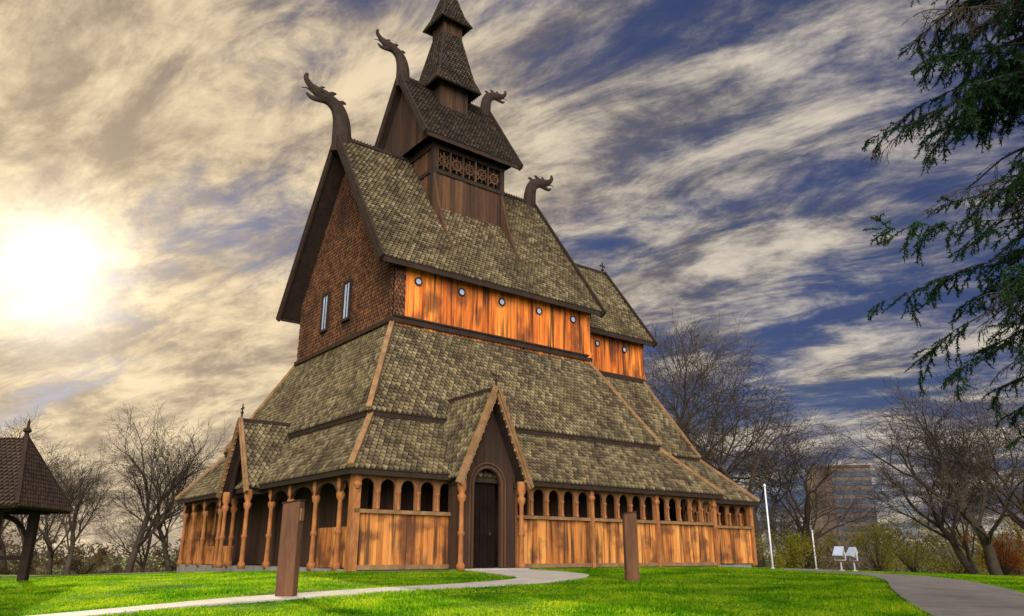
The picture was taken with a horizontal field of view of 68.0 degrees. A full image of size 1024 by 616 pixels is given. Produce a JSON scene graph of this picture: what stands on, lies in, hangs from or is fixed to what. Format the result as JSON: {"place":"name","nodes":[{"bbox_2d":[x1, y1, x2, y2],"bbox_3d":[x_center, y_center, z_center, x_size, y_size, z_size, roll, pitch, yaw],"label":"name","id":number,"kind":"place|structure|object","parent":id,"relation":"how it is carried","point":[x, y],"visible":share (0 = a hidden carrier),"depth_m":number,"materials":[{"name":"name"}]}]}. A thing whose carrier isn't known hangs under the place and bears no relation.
{"place":"outdoors","nodes":[
{"label":"outdoors","id":0,"kind":"place"},
{"bbox_2d":[0,558,1023,615],"bbox_3d":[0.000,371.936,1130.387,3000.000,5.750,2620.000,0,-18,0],"label":"ground","id":1,"kind":"structure","parent":0,"point":[320,581],"depth_m":17.91,"materials":[{"name":"green plant"}]},
{"bbox_2d":[0,548,45,574],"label":"shrub","id":2,"kind":"object","parent":1,"relation":"on","point":[16,572],"visible":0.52,"depth_m":62.15,"materials":[{"name":"brown plant"}]},
{"bbox_2d":[0,419,72,580],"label":"gate shelter","id":3,"kind":"object","parent":1,"relation":"on","point":[30,486],"visible":1,"depth_m":27.50,"materials":[{"name":"brown wood"}]},
{"bbox_2d":[1,464,74,542],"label":"bare tree","id":4,"kind":"object","parent":1,"relation":"on","point":[19,531],"visible":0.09,"depth_m":72.81,"materials":[{"name":"brown plant"}]},
{"bbox_2d":[0,406,88,574],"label":"bare tree","id":5,"kind":"object","parent":1,"relation":"on","point":[3,552],"visible":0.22,"depth_m":64.75,"materials":[{"name":"brown plant"}]},
{"bbox_2d":[0,453,119,574],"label":"bare tree","id":6,"kind":"object","parent":1,"relation":"on","point":[47,537],"visible":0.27,"depth_m":57.42,"materials":[{"name":"brown plant"}]},
{"bbox_2d":[37,542,121,574],"bbox_3d":[-32.816,19.169,58.105,5.933,2.785,7.761,9,-20,-27],"label":"shrub","id":7,"kind":"object","parent":1,"relation":"on","point":[100,559],"visible":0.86,"depth_m":57.97,"materials":[{"name":"brown plant"}]},
{"bbox_2d":[40,441,133,574],"bbox_3d":[-32.322,14.883,56.665,8.308,10.372,6.894,-7,-19,22],"label":"bare tree","id":8,"kind":"object","parent":1,"relation":"on","point":[87,484],"visible":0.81,"depth_m":55.95,"materials":[{"name":"brown plant"}]},
{"bbox_2d":[89,487,182,572],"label":"bare tree","id":9,"kind":"object","parent":1,"relation":"on","point":[143,563],"visible":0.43,"depth_m":74.94,"materials":[{"name":"brown plant"}]},
{"bbox_2d":[99,434,201,571],"bbox_3d":[-27.984,15.329,59.625,7.584,11.409,9.139,-12,-22,33],"label":"bare tree","id":10,"kind":"object","parent":1,"relation":"on","point":[162,538],"visible":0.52,"depth_m":59.05,"materials":[{"name":"brown plant"}]},
{"bbox_2d":[91,400,233,572],"bbox_3d":[-27.637,13.842,59.742,11.805,14.484,15.524,0,-18,0],"label":"bare tree","id":11,"kind":"object","parent":1,"relation":"on","point":[141,538],"visible":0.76,"depth_m":58.51,"materials":[{"name":"brown plant"}]},
{"bbox_2d":[151,546,184,570],"bbox_3d":[-25.355,19.753,59.561,5.638,2.425,7.965,8,-20,-23],"label":"shrub","id":12,"kind":"object","parent":1,"relation":"on","point":[158,553],"visible":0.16,"depth_m":59.52,"materials":[{"name":"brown plant"}]},
{"bbox_2d":[275,499,305,596],"bbox_3d":[-4.815,5.305,16.466,0.450,2.230,0.260,-4,-18,11],"label":"sign post","id":13,"kind":"object","parent":1,"relation":"on","point":[287,577],"visible":0.88,"depth_m":16.40,"materials":[{"name":"brown wood"}]},
{"bbox_2d":[30,569,588,615],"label":"footpath","id":14,"kind":"structure","parent":1,"relation":"on","point":[526,576],"depth_m":17.25,"materials":[{"name":"concrete"}]},
{"bbox_2d":[175,0,759,572],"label":"stave church","id":15,"kind":"structure","parent":1,"relation":"on","point":[461,386],"depth_m":37.13,"materials":[{"name":"brown wood"}]},
{"bbox_2d":[414,277,422,285],"bbox_3d":[-4.470,-1.266,36.263,0.420,0.409,0.090,14,-22,-36],"label":"round window","id":16,"kind":"structure","parent":15,"relation":"in","point":[418,281],"depth_m":36.24,"materials":[{"name":"white glass"}]},
{"bbox_2d":[458,288,465,295],"bbox_3d":[-2.501,-0.790,37.724,0.420,0.409,0.090,14,-22,-36],"label":"round window","id":17,"kind":"structure","parent":15,"relation":"in","point":[461,291],"depth_m":37.70,"materials":[{"name":"white glass"}]},
{"bbox_2d":[498,298,504,305],"bbox_3d":[-0.531,-0.313,39.188,0.420,0.409,0.090,14,-22,-36],"label":"round window","id":18,"kind":"structure","parent":15,"relation":"in","point":[501,301],"depth_m":39.16,"materials":[{"name":"white glass"}]},
{"bbox_2d":[536,307,541,314],"bbox_3d":[1.439,0.164,40.651,0.420,0.409,0.090,14,-22,-36],"label":"round window","id":19,"kind":"structure","parent":15,"relation":"in","point":[538,310],"depth_m":40.62,"materials":[{"name":"white glass"}]},
{"bbox_2d":[570,316,575,322],"bbox_3d":[3.370,0.631,42.084,0.420,0.409,0.090,14,-22,-36],"label":"round window","id":20,"kind":"structure","parent":15,"relation":"in","point":[572,318],"depth_m":42.07,"materials":[{"name":"white glass"}]},
{"bbox_2d":[1,517,1023,574],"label":"distant woodland","id":21,"kind":"object","parent":1,"relation":"on","point":[116,560],"visible":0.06,"depth_m":159.23,"materials":[{"name":"green plant"}]},
{"bbox_2d":[621,511,639,581],"bbox_3d":[3.280,6.669,20.965,0.400,2.070,0.220,4,-19,-13],"label":"sign post","id":22,"kind":"object","parent":1,"relation":"on","point":[630,548],"visible":0.82,"depth_m":20.91,"materials":[{"name":"brown wood"}]},
{"bbox_2d":[662,390,738,474],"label":"bare tree","id":23,"kind":"object","parent":1,"relation":"on","point":[704,434],"visible":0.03,"depth_m":67.13,"materials":[{"name":"brown plant"}]},
{"bbox_2d":[644,308,809,514],"bbox_3d":[17.186,11.229,66.253,16.062,23.304,19.753,6,-19,-17],"label":"bare tree","id":24,"kind":"object","parent":1,"relation":"on","point":[692,375],"visible":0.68,"depth_m":63.56,"materials":[{"name":"brown plant"}]},
{"bbox_2d":[651,382,845,566],"bbox_3d":[16.488,13.635,60.570,17.924,14.500,14.575,2,-18,-6],"label":"bare tree","id":25,"kind":"object","parent":1,"relation":"on","point":[704,452],"visible":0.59,"depth_m":58.55,"materials":[{"name":"brown plant"}]},
{"bbox_2d":[763,484,773,568],"bbox_3d":[11.700,10.031,34.594,0.198,3.950,0.188,0,-18,0],"label":"pole","id":26,"kind":"object","parent":1,"relation":"on","point":[764,485],"visible":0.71,"depth_m":34.56,"materials":[{"name":"white metal"}]},
{"bbox_2d":[757,490,802,566],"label":"bare tree","id":27,"kind":"object","parent":1,"relation":"on","point":[770,523],"visible":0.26,"depth_m":72.03,"materials":[{"name":"brown plant"}]},
{"bbox_2d":[755,522,830,567],"bbox_3d":[19.154,16.740,53.323,4.946,3.299,5.158,0,-18,0],"label":"shrub","id":28,"kind":"object","parent":1,"relation":"on","point":[793,550],"visible":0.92,"depth_m":52.71,"materials":[{"name":"green plant"}]},
{"bbox_2d":[768,521,840,568],"bbox_3d":[22.488,18.199,58.621,6.079,4.286,5.164,9,-20,-26],"label":"shrub","id":29,"kind":"object","parent":1,"relation":"on","point":[808,564],"visible":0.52,"depth_m":58.70,"materials":[{"name":"green plant"}]},
{"bbox_2d":[756,474,872,560],"bbox_3d":[24.959,18.304,64.486,7.884,8.794,10.368,16,-24,-39],"label":"bare tree","id":30,"kind":"object","parent":1,"relation":"on","point":[793,522],"visible":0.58,"depth_m":64.04,"materials":[{"name":"brown plant"}]},
{"bbox_2d":[811,530,817,568],"bbox_3d":[22.000,17.678,55.241,0.264,2.950,0.251,0,-18,0],"label":"pole","id":31,"kind":"object","parent":1,"relation":"on","point":[814,550],"visible":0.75,"depth_m":55.21,"materials":[{"name":"white metal"}]},
{"bbox_2d":[725,419,913,567],"bbox_3d":[23.492,14.265,58.160,12.917,11.900,13.686,-13,-22,34],"label":"bare tree","id":32,"kind":"object","parent":1,"relation":"on","point":[807,500],"visible":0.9,"depth_m":57.41,"materials":[{"name":"brown plant"}]},
{"bbox_2d":[832,546,845,570],"bbox_3d":[15.567,11.953,36.043,0.475,1.225,0.560,14,-23,-37],"label":"floodlight","id":33,"kind":"object","parent":1,"relation":"on","point":[838,551],"visible":0.8,"depth_m":36.04,"materials":[{"name":"grey metal"}]},
{"bbox_2d":[804,465,879,570],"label":"office building","id":34,"kind":"structure","parent":1,"relation":"on","point":[862,469],"depth_m":193.67,"materials":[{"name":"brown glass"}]},
{"bbox_2d":[846,547,857,570],"bbox_3d":[16.309,12.072,36.336,0.475,1.225,0.560,5,-19,-16],"label":"floodlight","id":35,"kind":"object","parent":1,"relation":"on","point":[851,552],"visible":0.83,"depth_m":36.30,"materials":[{"name":"grey metal"}]},
{"bbox_2d":[822,518,911,570],"bbox_3d":[25.895,17.150,55.602,6.413,4.305,6.926,0,-18,0],"label":"shrub","id":36,"kind":"object","parent":1,"relation":"on","point":[877,556],"visible":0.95,"depth_m":55.18,"materials":[{"name":"green plant"}]},
{"bbox_2d":[868,505,959,572],"bbox_3d":[29.739,17.386,57.558,8.405,5.446,6.678,17,-25,-42],"label":"shrub","id":37,"kind":"object","parent":1,"relation":"on","point":[907,562],"visible":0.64,"depth_m":57.21,"materials":[{"name":"green plant"}]},
{"bbox_2d":[806,371,1023,575],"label":"bare tree","id":38,"kind":"object","parent":1,"relation":"on","point":[961,506],"visible":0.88,"depth_m":43.33,"materials":[{"name":"brown plant"}]},
{"bbox_2d":[841,429,1019,573],"bbox_3d":[28.362,13.173,51.958,10.800,10.372,8.963,-1,-18,4],"label":"bare tree","id":39,"kind":"object","parent":1,"relation":"on","point":[962,558],"visible":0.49,"depth_m":51.53,"materials":[{"name":"brown plant"}]},
{"bbox_2d":[856,366,1023,529],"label":"bare tree","id":40,"kind":"object","parent":1,"relation":"on","point":[1017,520],"visible":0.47,"depth_m":45.56,"materials":[{"name":"brown plant"}]},
{"bbox_2d":[861,0,1023,457],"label":"spruce tree","id":41,"kind":"object","parent":1,"relation":"on","point":[994,93],"visible":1,"depth_m":13.98,"materials":[{"name":"green plant"}]},
{"bbox_2d":[891,505,1005,573],"bbox_3d":[33.144,17.750,57.995,7.425,5.332,7.091,0,-18,0],"label":"shrub","id":42,"kind":"object","parent":1,"relation":"on","point":[961,567],"visible":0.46,"depth_m":57.82,"materials":[{"name":"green plant"}]},
{"bbox_2d":[910,465,1001,573],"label":"bare tree","id":43,"kind":"object","parent":1,"relation":"on","point":[965,547],"visible":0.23,"depth_m":54.67,"materials":[{"name":"brown plant"}]},
{"bbox_2d":[956,522,1023,574],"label":"shrub","id":44,"kind":"object","parent":1,"relation":"on","point":[1007,566],"visible":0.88,"depth_m":47.08,"materials":[{"name":"orange plant"}]},
{"bbox_2d":[958,450,1023,574],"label":"bare tree","id":45,"kind":"object","parent":1,"relation":"on","point":[1019,536],"visible":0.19,"depth_m":58.09,"materials":[{"name":"brown plant"}]},
{"bbox_2d":[959,509,1023,574],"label":"shrub","id":46,"kind":"object","parent":1,"relation":"on","point":[1017,531],"visible":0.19,"depth_m":57.07,"materials":[{"name":"brown plant"}]},
{"bbox_2d":[969,497,1023,573],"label":"shrub","id":47,"kind":"object","parent":1,"relation":"on","point":[996,529],"visible":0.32,"depth_m":48.63,"materials":[{"name":"orange plant"}]},
{"bbox_2d":[0,0,1023,557],"label":"sky","id":48,"kind":"structure","parent":0,"point":[162,162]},
{"bbox_2d":[780,569,1023,615],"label":"asphalt path","id":49,"kind":"structure","parent":0,"point":[937,596],"depth_m":16.60,"materials":[{"name":"grey asphalt"}]}
]}

